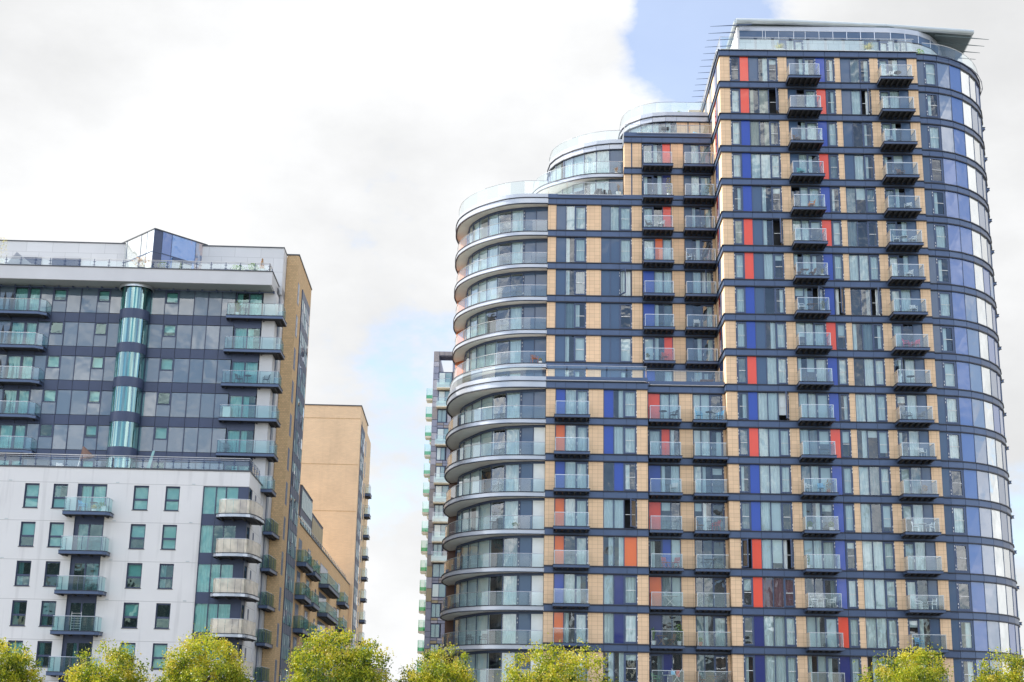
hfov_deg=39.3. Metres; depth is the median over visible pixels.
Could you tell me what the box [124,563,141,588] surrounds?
window
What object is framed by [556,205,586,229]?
window
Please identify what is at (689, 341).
window
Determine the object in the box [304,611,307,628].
window
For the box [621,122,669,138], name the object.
window
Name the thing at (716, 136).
side window
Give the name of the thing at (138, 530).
window
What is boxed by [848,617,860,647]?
window
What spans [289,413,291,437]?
window
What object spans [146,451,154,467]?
leaning board
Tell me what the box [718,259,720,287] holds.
side window
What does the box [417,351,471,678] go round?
grey clad tower
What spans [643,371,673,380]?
window
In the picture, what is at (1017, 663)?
street tree
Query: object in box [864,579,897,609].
window
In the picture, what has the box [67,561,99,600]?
window
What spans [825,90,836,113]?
window
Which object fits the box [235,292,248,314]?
balcony door
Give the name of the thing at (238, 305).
potted plant
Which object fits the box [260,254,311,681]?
brick wing
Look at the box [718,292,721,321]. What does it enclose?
side window
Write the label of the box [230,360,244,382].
balcony door
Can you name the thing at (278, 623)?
window
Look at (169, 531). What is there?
window
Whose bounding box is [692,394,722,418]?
window
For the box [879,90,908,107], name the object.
window
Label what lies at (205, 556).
window
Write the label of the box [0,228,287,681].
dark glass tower
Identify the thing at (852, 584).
window
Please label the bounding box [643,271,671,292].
window
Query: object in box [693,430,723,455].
window
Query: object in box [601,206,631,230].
window
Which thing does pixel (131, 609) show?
window
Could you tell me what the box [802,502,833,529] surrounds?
window
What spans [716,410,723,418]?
chair
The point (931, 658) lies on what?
window
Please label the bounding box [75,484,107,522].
window
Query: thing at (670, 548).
window
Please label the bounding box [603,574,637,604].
window
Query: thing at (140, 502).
window
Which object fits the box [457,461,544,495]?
window
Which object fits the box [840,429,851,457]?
window
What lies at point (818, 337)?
window
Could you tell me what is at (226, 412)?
storage cabinet
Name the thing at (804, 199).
window
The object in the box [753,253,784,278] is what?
window
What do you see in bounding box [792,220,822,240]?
window
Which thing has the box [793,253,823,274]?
window
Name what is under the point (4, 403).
folded parasol
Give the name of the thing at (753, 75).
window
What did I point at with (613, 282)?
window
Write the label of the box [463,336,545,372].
window
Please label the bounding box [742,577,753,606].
window
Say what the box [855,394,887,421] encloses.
window
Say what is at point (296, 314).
window
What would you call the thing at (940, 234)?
window
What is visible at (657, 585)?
window
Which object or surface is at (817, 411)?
window
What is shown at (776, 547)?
window
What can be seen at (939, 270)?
window
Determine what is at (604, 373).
window
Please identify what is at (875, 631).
window
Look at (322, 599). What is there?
window
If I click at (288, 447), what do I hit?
window
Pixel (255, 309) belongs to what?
balcony door
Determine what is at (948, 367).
window
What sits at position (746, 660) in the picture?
window
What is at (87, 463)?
window
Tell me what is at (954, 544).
window
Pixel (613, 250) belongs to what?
window
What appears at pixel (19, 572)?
window
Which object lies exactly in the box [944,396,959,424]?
window
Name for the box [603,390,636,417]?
window
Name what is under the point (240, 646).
window
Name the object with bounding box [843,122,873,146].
window
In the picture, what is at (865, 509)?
window
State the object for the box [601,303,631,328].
window
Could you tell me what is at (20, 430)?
balcony door
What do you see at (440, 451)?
window
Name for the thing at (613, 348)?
window
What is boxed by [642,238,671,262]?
window
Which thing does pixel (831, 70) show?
window
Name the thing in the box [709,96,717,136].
side window
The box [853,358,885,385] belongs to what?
window
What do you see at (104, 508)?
storage box
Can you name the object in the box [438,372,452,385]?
window
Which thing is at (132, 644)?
window
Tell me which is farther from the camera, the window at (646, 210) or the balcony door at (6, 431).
the window at (646, 210)
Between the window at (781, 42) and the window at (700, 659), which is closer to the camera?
the window at (700, 659)
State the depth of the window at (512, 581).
110.69 m
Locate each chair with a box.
[77,500,87,510]
[222,443,230,451]
[234,374,242,382]
[479,634,486,643]
[661,352,668,359]
[661,557,669,567]
[667,634,675,644]
[670,409,678,418]
[670,482,677,491]
[687,253,694,259]
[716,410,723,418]
[797,168,804,172]
[805,483,812,491]
[817,483,824,491]
[896,169,904,173]
[904,202,911,207]
[904,411,912,418]
[909,235,916,241]
[910,305,917,310]
[911,339,919,346]
[914,599,922,608]
[914,637,923,646]
[918,410,925,418]
[918,448,926,455]
[927,598,936,608]
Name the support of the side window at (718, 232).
in the apartment tower at (831, 393)
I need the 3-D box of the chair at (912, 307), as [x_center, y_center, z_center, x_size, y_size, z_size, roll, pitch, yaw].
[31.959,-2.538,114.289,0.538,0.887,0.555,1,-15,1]
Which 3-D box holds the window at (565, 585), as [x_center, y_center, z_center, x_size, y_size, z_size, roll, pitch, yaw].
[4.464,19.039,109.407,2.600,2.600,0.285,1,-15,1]
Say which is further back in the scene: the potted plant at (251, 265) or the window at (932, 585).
the potted plant at (251, 265)
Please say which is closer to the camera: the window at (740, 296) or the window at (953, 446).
the window at (953, 446)
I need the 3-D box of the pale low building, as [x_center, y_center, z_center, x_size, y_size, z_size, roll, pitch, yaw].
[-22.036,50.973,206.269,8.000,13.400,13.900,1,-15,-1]
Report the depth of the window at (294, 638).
127.65 m
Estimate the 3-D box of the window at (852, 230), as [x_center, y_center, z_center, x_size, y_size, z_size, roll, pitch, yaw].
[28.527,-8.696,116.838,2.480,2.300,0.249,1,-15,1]
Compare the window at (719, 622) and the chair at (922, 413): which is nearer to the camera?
the window at (719, 622)
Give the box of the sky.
[0,0,1023,681]
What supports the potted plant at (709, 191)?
on the stepped wing at (574, 455)
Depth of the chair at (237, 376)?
116.73 m
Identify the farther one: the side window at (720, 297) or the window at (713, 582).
the side window at (720, 297)
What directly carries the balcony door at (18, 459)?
in the dark glass tower at (110, 348)
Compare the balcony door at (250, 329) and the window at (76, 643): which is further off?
the balcony door at (250, 329)
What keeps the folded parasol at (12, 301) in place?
on the dark glass tower at (110, 348)
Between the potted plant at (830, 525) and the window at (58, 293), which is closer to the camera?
the potted plant at (830, 525)
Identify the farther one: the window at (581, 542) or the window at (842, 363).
the window at (842, 363)
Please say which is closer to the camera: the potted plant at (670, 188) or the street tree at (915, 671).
the street tree at (915, 671)
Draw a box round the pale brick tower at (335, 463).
[300,404,371,666]
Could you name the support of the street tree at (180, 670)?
on the ground
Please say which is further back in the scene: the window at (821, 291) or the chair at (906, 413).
the window at (821, 291)
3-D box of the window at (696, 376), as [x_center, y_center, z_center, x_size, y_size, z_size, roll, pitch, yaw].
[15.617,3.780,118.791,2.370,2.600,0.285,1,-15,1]
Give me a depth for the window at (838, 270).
116.12 m
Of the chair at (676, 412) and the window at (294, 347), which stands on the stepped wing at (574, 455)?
the chair at (676, 412)
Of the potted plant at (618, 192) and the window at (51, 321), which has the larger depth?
the potted plant at (618, 192)
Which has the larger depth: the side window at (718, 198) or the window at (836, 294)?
the side window at (718, 198)
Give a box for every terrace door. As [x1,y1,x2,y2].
[24,257,41,264]
[52,258,80,265]
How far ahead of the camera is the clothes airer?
107.82 m
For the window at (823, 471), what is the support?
in the apartment tower at (831, 393)
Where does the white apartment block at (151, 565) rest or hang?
on the ground
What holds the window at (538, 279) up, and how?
in the stepped wing at (574, 455)
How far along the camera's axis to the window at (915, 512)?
110.77 m
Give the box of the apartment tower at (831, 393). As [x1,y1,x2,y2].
[694,18,1022,681]
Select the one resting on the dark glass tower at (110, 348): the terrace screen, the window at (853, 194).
the terrace screen
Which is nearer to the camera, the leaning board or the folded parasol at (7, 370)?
the leaning board
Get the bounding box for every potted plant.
[91,505,97,510]
[132,257,154,267]
[157,262,169,267]
[230,265,246,269]
[234,300,243,313]
[248,263,258,269]
[257,258,266,270]
[616,184,620,194]
[651,628,656,644]
[665,177,671,194]
[675,624,682,644]
[698,637,702,645]
[704,183,712,194]
[773,43,785,48]
[807,521,812,529]
[826,479,830,491]
[828,522,833,529]
[862,42,874,50]
[921,485,927,493]
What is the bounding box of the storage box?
[101,506,109,511]
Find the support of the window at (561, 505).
in the stepped wing at (574, 455)
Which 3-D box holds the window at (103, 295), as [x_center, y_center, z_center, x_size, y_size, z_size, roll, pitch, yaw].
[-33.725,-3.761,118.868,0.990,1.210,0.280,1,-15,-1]
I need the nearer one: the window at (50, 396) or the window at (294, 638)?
the window at (50, 396)
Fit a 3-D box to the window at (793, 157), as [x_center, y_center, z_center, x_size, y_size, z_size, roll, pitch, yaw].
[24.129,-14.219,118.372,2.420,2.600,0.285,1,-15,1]
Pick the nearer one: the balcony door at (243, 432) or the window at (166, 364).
the balcony door at (243, 432)
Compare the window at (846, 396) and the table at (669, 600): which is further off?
the window at (846, 396)
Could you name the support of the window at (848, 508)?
in the apartment tower at (831, 393)
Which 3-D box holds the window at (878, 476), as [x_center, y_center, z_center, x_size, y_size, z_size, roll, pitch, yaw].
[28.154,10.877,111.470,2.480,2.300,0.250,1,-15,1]
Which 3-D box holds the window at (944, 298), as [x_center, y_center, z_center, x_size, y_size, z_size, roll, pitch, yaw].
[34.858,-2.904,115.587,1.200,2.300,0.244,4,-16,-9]
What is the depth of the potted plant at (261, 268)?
117.98 m
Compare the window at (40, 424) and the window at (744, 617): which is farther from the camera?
the window at (40, 424)
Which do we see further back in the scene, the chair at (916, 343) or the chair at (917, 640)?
the chair at (916, 343)
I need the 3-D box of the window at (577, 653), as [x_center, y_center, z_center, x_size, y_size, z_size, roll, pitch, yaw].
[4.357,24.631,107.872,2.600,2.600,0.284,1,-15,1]
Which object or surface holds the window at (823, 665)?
in the apartment tower at (831, 393)
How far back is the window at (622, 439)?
112.49 m
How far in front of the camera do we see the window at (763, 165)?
118.55 m
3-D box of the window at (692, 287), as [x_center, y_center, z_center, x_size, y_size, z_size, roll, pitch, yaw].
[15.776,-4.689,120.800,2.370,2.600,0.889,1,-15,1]
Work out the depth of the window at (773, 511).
110.85 m
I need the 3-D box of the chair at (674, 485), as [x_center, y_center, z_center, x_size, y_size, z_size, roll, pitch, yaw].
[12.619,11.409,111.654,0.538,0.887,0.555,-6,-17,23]
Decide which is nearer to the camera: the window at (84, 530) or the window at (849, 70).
the window at (84, 530)
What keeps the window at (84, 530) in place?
in the white apartment block at (151, 565)
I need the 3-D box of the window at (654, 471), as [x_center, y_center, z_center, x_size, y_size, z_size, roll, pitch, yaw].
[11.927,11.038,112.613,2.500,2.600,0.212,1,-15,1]
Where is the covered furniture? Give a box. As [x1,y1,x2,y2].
[594,188,611,194]
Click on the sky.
(351, 138)
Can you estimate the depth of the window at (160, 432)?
116.03 m
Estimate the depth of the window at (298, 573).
129.32 m
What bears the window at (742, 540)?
in the apartment tower at (831, 393)
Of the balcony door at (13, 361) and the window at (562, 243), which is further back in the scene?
the window at (562, 243)
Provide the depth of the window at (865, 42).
124.36 m
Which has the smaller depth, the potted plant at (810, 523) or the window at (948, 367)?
the potted plant at (810, 523)
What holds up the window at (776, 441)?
in the apartment tower at (831, 393)
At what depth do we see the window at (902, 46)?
124.45 m
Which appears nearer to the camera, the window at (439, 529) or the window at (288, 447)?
the window at (288, 447)
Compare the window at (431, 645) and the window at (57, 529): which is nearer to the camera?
the window at (57, 529)
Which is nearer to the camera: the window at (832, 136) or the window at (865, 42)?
the window at (832, 136)
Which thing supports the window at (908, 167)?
in the apartment tower at (831, 393)
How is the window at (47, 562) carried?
in the white apartment block at (151, 565)
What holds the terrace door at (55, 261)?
in the dark glass tower at (110, 348)
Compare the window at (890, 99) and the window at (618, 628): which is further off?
the window at (890, 99)
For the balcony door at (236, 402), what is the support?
in the dark glass tower at (110, 348)
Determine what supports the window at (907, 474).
in the apartment tower at (831, 393)
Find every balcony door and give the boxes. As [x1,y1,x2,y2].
[0,423,13,447]
[0,458,9,464]
[1,388,17,412]
[5,354,21,377]
[9,320,24,343]
[10,458,22,464]
[12,423,26,448]
[13,287,28,309]
[16,389,29,413]
[20,354,33,378]
[24,321,37,343]
[28,287,41,309]
[224,463,236,469]
[225,428,239,451]
[229,394,241,416]
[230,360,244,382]
[233,326,246,347]
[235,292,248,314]
[237,463,248,469]
[238,429,253,451]
[241,394,255,417]
[243,360,258,382]
[246,326,260,348]
[248,293,262,314]
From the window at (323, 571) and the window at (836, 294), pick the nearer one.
the window at (836, 294)
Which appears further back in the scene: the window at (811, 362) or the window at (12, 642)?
the window at (811, 362)
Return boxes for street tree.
[0,637,46,681]
[58,638,155,681]
[153,625,256,681]
[279,623,400,681]
[389,644,477,681]
[497,632,618,681]
[853,638,958,681]
[969,647,1023,681]
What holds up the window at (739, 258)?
in the apartment tower at (831, 393)
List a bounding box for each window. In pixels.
[6,640,22,666]
[9,600,26,626]
[13,561,31,586]
[18,522,35,546]
[22,483,39,507]
[36,641,51,667]
[38,424,52,436]
[38,601,55,626]
[42,389,56,401]
[43,561,59,586]
[46,355,60,367]
[48,522,63,547]
[50,321,63,333]
[51,484,67,508]
[53,288,67,300]
[59,641,92,681]
[63,601,96,640]
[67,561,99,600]
[71,522,103,561]
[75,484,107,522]
[82,460,93,466]
[84,425,97,437]
[88,390,100,403]
[91,356,103,368]
[94,323,107,334]
[98,289,110,301]
[120,643,135,667]
[121,603,138,628]
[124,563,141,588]
[128,524,145,549]
[133,486,148,510]
[150,643,167,669]
[154,427,167,439]
[154,603,170,628]
[157,392,170,404]
[158,564,173,589]
[160,358,173,370]
[160,525,176,549]
[162,324,176,336]
[163,487,179,510]
[165,290,178,303]
[191,643,241,681]
[192,603,244,644]
[195,563,246,605]
[198,524,249,566]
[201,486,251,527]
[274,659,276,681]
[276,623,278,646]
[278,587,281,610]
[281,552,283,574]
[283,516,285,539]
[285,482,287,505]
[287,447,289,471]
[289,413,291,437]
[291,380,293,403]
[292,636,296,657]
[293,347,295,370]
[294,603,298,627]
[295,314,297,338]
[296,570,299,593]
[297,282,299,306]
[298,538,301,560]
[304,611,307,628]
[306,579,308,596]
[307,548,310,563]
[317,620,324,640]
[318,591,325,611]
[319,563,327,583]
[430,624,439,637]
[430,644,439,652]
[431,583,445,597]
[431,603,440,617]
[432,564,443,577]
[433,524,447,537]
[433,544,442,557]
[434,505,443,518]
[435,466,444,479]
[435,485,448,498]
[436,447,445,460]
[437,409,446,422]
[437,428,447,441]
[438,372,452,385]
[438,391,449,403]
[452,650,541,681]
[453,611,542,644]
[454,573,543,606]
[455,535,543,569]
[456,498,544,532]
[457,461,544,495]
[458,425,544,459]
[459,389,545,424]
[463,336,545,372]
[464,303,546,339]
[465,271,546,307]
[466,239,547,275]
[467,207,547,243]
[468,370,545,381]
[547,150,622,182]
[553,574,587,602]
[553,612,587,642]
[553,651,586,680]
[554,498,587,525]
[554,536,587,563]
[555,302,585,327]
[555,336,585,361]
[555,369,585,376]
[555,389,588,413]
[555,425,587,450]
[555,461,587,487]
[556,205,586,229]
[556,237,586,261]
[556,270,585,294]
[558,179,622,194]
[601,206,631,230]
[601,238,631,262]
[601,268,631,295]
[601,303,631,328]
[601,336,631,362]
[601,370,631,377]
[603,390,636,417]
[603,426,636,453]
[603,462,636,490]
[603,499,636,528]
[603,536,636,566]
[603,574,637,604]
[603,613,637,643]
[603,652,637,681]
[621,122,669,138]
[642,144,670,163]
[642,175,670,194]
[642,206,671,229]
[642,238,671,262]
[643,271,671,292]
[643,304,672,326]
[643,337,672,360]
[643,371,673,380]
[647,393,678,418]
[648,429,679,454]
[648,465,679,491]
[648,502,680,529]
[648,539,680,567]
[649,577,680,605]
[649,615,681,644]
[649,654,682,681]
[683,144,710,162]
[683,175,710,194]
[684,207,711,227]
[684,239,712,259]
[685,270,712,299]
[685,304,713,326]
[686,338,714,360]
[686,371,714,381]
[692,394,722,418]
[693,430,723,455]
[693,466,723,492]
[694,503,724,529]
[695,540,725,568]
[695,578,726,606]
[696,616,726,645]
[696,655,727,681]
[704,65,716,111]
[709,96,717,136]
[715,129,718,154]
[716,160,718,188]
[716,192,719,220]
[717,226,720,252]
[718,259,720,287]
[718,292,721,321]
[719,327,722,354]
[720,361,723,381]
[729,57,739,80]
[730,88,740,112]
[731,120,741,144]
[732,153,741,177]
[732,186,742,210]
[733,219,743,244]
[734,252,744,278]
[735,287,745,312]
[736,321,746,347]
[736,356,747,383]
[737,392,748,419]
[738,428,749,455]
[739,464,750,492]
[740,501,751,530]
[741,539,752,568]
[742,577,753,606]
[743,616,754,645]
[743,655,755,681]
[748,57,777,80]
[749,86,778,112]
[750,121,779,145]
[750,153,780,177]
[751,186,781,211]
[752,217,783,244]
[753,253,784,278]
[754,287,785,313]
[755,322,786,348]
[756,357,787,383]
[757,391,788,419]
[758,428,790,456]
[759,465,791,493]
[760,502,792,530]
[761,539,793,568]
[762,577,795,607]
[763,616,796,646]
[764,655,797,681]
[779,40,802,49]
[786,58,815,74]
[787,89,816,106]
[788,121,817,139]
[790,154,819,172]
[791,186,820,205]
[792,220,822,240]
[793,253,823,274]
[794,286,824,316]
[796,322,826,344]
[797,357,827,380]
[798,393,829,417]
[799,429,830,454]
[801,465,832,491]
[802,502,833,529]
[803,540,835,568]
[805,578,837,607]
[806,617,838,646]
[807,656,840,681]
[824,58,834,81]
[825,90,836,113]
[827,122,837,145]
[828,154,838,178]
[830,187,840,211]
[831,220,841,245]
[832,254,843,279]
[834,287,845,314]
[835,323,846,349]
[837,358,848,384]
[838,393,849,420]
[840,58,869,82]
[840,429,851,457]
[841,88,871,114]
[842,466,853,494]
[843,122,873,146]
[843,503,854,531]
[844,154,874,179]
[845,541,856,569]
[846,187,876,212]
[846,579,858,608]
[847,220,878,246]
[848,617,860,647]
[849,254,879,280]
[850,287,881,314]
[850,657,861,681]
[852,323,883,349]
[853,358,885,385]
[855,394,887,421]
[857,430,889,457]
[858,466,891,495]
[860,503,893,532]
[862,541,895,570]
[864,41,888,50]
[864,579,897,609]
[865,618,899,648]
[867,657,898,681]
[877,59,906,75]
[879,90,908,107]
[881,122,910,140]
[883,155,912,173]
[884,188,914,207]
[886,221,916,241]
[888,255,918,275]
[890,289,920,310]
[892,324,922,346]
[893,42,906,50]
[893,358,924,388]
[895,394,927,418]
[897,430,929,455]
[899,467,931,493]
[901,504,933,531]
[903,542,936,569]
[905,580,938,608]
[907,618,940,648]
[910,658,942,681]
[923,61,937,85]
[925,93,939,117]
[927,125,941,149]
[929,157,943,182]
[931,190,945,215]
[933,223,947,249]
[935,257,950,283]
[938,291,952,317]
[940,325,954,352]
[942,361,956,388]
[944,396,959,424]
[946,432,961,460]
[949,469,964,497]
[951,506,966,534]
[953,543,968,572]
[956,581,971,611]
[958,620,974,650]
[961,659,975,681]
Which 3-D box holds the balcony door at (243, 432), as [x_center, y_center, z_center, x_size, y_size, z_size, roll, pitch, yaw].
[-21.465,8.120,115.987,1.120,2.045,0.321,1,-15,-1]
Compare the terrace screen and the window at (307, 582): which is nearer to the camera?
the terrace screen
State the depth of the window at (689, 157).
124.33 m
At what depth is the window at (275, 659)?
115.79 m
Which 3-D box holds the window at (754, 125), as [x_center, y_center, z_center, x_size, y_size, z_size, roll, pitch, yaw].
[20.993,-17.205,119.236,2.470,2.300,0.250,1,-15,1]
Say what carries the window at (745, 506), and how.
in the apartment tower at (831, 393)
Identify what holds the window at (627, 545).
in the stepped wing at (574, 455)
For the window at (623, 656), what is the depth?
107.94 m
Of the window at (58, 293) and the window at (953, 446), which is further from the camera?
the window at (58, 293)
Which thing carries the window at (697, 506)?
in the stepped wing at (574, 455)
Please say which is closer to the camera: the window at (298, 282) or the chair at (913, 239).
the chair at (913, 239)
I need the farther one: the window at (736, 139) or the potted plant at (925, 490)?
the window at (736, 139)
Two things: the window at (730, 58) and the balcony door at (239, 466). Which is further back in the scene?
the window at (730, 58)
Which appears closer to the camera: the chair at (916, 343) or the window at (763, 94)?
the chair at (916, 343)
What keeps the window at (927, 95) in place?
in the apartment tower at (831, 393)
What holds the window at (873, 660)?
in the apartment tower at (831, 393)
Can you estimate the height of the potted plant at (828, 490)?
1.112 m
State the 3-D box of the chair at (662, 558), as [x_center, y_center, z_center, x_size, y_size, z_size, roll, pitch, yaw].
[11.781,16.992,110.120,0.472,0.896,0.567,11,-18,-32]
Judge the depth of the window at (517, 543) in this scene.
111.42 m
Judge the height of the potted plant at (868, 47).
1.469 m
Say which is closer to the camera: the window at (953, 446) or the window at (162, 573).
the window at (162, 573)
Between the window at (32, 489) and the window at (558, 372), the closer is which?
the window at (32, 489)
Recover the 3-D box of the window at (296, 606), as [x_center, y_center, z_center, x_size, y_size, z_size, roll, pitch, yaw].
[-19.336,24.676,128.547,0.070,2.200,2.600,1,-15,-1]
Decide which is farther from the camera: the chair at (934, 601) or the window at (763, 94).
the window at (763, 94)
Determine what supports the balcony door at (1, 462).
in the dark glass tower at (110, 348)
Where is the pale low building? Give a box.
[367,663,389,681]
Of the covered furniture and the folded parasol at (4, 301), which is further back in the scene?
the covered furniture
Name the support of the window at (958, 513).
in the apartment tower at (831, 393)
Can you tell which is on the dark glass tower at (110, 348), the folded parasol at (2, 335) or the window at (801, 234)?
the folded parasol at (2, 335)
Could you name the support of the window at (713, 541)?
in the stepped wing at (574, 455)
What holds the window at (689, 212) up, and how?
in the stepped wing at (574, 455)
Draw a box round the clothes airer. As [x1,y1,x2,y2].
[671,669,681,680]
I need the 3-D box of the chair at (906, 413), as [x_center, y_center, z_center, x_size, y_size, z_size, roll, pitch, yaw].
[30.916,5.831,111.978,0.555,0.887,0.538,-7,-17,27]
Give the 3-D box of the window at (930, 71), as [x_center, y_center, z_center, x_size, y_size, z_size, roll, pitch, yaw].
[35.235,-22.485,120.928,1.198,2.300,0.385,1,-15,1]
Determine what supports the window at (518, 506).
in the stepped wing at (574, 455)
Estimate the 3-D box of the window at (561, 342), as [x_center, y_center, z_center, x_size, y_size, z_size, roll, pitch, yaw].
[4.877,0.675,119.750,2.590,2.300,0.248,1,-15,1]
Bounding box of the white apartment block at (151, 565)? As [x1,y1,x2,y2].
[0,453,264,681]
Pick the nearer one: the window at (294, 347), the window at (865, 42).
the window at (294, 347)
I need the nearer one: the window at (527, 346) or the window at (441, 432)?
the window at (527, 346)
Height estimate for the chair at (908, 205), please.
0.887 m
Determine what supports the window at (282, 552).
in the brick wing at (289, 443)
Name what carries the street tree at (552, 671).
on the ground
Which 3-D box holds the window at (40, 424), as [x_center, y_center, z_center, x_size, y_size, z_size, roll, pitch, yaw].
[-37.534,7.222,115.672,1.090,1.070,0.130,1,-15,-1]
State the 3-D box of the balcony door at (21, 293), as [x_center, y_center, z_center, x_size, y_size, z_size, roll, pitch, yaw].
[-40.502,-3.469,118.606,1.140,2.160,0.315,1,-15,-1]
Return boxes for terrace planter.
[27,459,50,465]
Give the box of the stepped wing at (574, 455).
[439,102,732,681]
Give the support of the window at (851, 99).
in the apartment tower at (831, 393)
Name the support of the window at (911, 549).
in the apartment tower at (831, 393)
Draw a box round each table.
[663,595,676,605]
[699,379,713,381]
[807,303,817,309]
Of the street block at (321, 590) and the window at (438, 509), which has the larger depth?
the window at (438, 509)
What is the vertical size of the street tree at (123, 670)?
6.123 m
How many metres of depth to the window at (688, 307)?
120.42 m
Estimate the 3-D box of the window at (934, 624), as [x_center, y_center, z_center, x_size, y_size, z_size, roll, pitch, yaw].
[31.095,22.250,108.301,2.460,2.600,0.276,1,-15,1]
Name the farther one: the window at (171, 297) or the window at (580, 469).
the window at (171, 297)
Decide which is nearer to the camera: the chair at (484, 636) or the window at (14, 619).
the window at (14, 619)
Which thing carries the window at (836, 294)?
in the apartment tower at (831, 393)
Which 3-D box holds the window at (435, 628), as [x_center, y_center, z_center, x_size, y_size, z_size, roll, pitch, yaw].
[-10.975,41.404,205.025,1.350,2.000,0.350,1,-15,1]
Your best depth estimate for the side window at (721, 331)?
116.71 m
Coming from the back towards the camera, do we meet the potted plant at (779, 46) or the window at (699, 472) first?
the potted plant at (779, 46)
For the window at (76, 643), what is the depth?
104.93 m
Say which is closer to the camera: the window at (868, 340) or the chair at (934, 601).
the chair at (934, 601)
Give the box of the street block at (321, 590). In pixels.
[289,484,349,680]
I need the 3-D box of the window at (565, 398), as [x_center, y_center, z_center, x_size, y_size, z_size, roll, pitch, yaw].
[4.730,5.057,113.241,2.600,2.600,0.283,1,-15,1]
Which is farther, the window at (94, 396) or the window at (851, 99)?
the window at (851, 99)
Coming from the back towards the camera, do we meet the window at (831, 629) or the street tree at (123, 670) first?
the window at (831, 629)
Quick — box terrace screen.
[7,252,34,264]
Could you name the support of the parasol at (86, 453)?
on the white apartment block at (151, 565)
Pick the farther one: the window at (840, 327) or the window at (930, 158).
the window at (930, 158)
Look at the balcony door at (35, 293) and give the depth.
118.70 m
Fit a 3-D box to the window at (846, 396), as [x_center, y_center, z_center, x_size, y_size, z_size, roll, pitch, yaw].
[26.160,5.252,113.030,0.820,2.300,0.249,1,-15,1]
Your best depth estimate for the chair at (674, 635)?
108.50 m
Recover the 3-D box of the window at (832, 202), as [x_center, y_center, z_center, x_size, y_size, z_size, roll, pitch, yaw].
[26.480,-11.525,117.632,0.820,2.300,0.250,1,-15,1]
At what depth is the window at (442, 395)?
213.94 m
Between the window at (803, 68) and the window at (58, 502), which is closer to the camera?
the window at (58, 502)
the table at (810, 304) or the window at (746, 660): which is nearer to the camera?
the window at (746, 660)
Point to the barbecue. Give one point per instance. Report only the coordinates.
(663, 129)
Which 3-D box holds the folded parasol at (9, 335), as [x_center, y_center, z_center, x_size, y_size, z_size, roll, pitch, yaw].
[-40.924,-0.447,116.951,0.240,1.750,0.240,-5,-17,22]
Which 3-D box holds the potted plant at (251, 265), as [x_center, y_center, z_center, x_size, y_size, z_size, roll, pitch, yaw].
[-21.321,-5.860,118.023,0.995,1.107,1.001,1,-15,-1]
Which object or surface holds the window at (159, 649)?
in the white apartment block at (151, 565)
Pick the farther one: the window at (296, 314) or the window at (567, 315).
the window at (296, 314)
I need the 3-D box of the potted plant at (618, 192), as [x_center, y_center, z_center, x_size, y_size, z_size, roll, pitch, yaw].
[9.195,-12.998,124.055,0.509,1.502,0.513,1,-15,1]
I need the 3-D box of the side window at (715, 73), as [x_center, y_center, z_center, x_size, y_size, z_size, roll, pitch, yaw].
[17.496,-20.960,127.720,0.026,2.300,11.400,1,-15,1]
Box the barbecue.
[661,127,669,132]
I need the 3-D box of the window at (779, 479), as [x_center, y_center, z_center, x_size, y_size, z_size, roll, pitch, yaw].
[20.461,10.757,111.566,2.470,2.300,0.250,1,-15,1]
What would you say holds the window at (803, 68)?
in the apartment tower at (831, 393)
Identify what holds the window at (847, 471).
in the apartment tower at (831, 393)
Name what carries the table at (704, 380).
on the stepped wing at (574, 455)
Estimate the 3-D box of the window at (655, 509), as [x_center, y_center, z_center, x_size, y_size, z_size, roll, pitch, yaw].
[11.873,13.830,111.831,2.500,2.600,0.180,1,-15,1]
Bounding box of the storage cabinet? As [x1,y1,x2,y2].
[222,406,230,416]
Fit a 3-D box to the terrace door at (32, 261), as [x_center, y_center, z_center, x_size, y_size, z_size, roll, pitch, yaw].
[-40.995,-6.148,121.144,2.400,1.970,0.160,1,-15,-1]
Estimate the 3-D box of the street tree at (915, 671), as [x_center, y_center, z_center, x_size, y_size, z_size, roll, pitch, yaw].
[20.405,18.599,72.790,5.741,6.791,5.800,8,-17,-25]
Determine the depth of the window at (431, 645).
204.29 m
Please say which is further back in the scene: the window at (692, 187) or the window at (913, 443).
the window at (692, 187)
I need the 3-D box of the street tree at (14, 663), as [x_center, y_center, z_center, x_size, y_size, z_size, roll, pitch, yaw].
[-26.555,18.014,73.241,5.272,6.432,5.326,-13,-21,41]
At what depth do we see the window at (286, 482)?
119.69 m
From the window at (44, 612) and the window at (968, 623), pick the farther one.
the window at (968, 623)
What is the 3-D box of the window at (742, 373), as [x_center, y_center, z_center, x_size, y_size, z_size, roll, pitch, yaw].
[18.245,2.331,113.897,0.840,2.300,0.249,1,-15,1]
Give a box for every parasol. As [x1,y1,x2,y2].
[0,325,3,343]
[3,292,6,309]
[3,394,6,412]
[5,359,8,377]
[8,325,10,343]
[10,293,13,309]
[78,446,93,465]
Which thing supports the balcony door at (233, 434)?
in the dark glass tower at (110, 348)
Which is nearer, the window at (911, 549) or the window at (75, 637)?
the window at (75, 637)
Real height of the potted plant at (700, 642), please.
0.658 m
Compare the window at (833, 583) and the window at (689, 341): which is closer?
the window at (833, 583)
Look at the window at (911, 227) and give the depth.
116.91 m
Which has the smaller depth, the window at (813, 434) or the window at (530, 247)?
the window at (813, 434)
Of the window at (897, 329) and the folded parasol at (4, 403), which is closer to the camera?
the window at (897, 329)
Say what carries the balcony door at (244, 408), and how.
in the dark glass tower at (110, 348)

